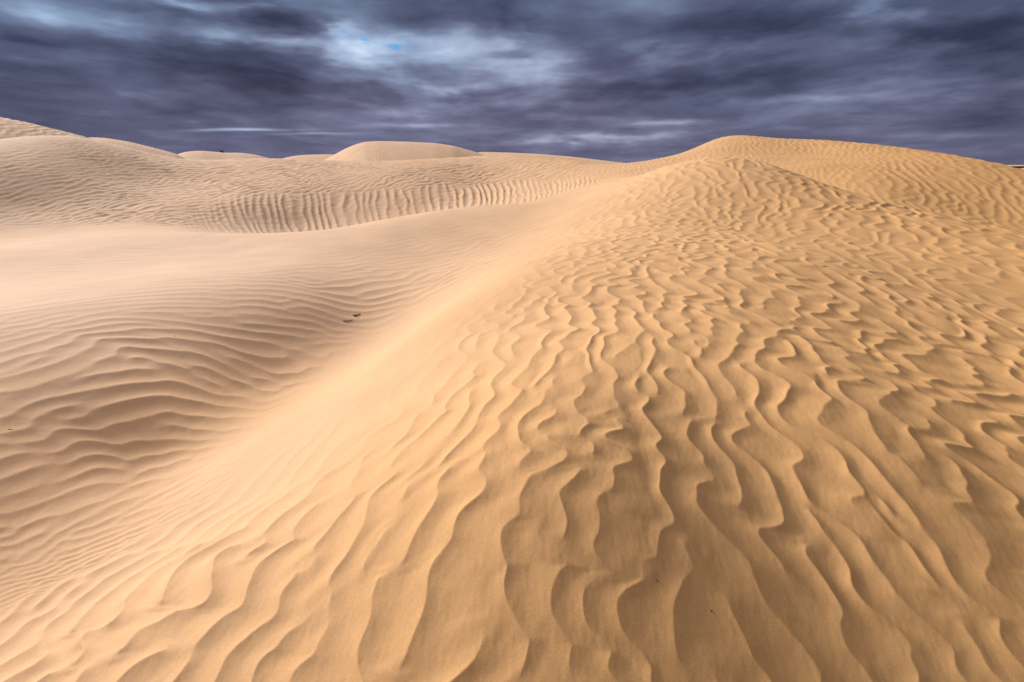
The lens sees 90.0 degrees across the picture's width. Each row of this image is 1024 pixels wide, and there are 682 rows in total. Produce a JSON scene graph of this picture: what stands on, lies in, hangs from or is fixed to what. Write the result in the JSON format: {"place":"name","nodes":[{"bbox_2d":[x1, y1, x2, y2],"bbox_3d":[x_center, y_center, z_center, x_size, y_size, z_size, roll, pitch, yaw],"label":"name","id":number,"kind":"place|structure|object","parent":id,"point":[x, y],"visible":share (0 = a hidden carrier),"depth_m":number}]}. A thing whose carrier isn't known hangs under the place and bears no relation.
{"place":"outdoors","nodes":[
{"label":"outdoors","id":0,"kind":"place"},
{"bbox_2d":[0,117,93,139],"bbox_3d":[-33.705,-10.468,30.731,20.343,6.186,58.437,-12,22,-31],"label":"dune","id":1,"kind":"structure","parent":0,"point":[10,128],"depth_m":29.38},
{"bbox_2d":[91,137,184,158],"bbox_3d":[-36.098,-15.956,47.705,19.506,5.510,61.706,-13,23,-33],"label":"dune","id":2,"kind":"structure","parent":0,"point":[140,147],"depth_m":45.84},
{"bbox_2d":[178,151,265,159],"bbox_3d":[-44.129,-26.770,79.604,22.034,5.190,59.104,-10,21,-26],"label":"dune","id":3,"kind":"structure","parent":0,"point":[202,155],"depth_m":75.29},
{"bbox_2d":[0,135,597,232],"bbox_3d":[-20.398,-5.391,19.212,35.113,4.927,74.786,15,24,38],"label":"fluted ridge","id":4,"kind":"structure","parent":0,"point":[52,180],"depth_m":21.61},
{"bbox_2d":[0,186,613,616],"bbox_3d":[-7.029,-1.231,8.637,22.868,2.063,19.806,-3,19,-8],"label":"sand hollow","id":5,"kind":"object","parent":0,"point":[154,378],"visible":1,"depth_m":6.46},
{"bbox_2d":[283,154,332,159],"bbox_3d":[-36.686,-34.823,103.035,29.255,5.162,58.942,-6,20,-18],"label":"dune","id":6,"kind":"structure","parent":0,"point":[320,157],"depth_m":98.85},
{"bbox_2d":[325,141,482,160],"bbox_3d":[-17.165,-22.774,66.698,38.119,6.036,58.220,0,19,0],"label":"dune","id":7,"kind":"structure","parent":0,"point":[381,150],"depth_m":59.53},
{"bbox_2d":[0,156,1023,681],"bbox_3d":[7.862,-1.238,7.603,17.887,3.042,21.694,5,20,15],"label":"foreground dune","id":8,"kind":"structure","parent":0,"point":[800,464],"depth_m":2.61},
{"bbox_2d":[0,0,1023,164],"label":"sky","id":9,"kind":"structure","parent":0,"point":[622,81]},
{"bbox_2d":[478,152,619,163],"bbox_3d":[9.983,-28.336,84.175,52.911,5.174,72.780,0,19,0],"label":"dune","id":10,"kind":"structure","parent":0,"point":[545,155],"depth_m":81.35},
{"bbox_2d":[590,135,1023,228],"bbox_3d":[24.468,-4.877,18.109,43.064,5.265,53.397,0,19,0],"label":"smooth crested dune","id":11,"kind":"structure","parent":0,"point":[988,192],"depth_m":17.22}
]}

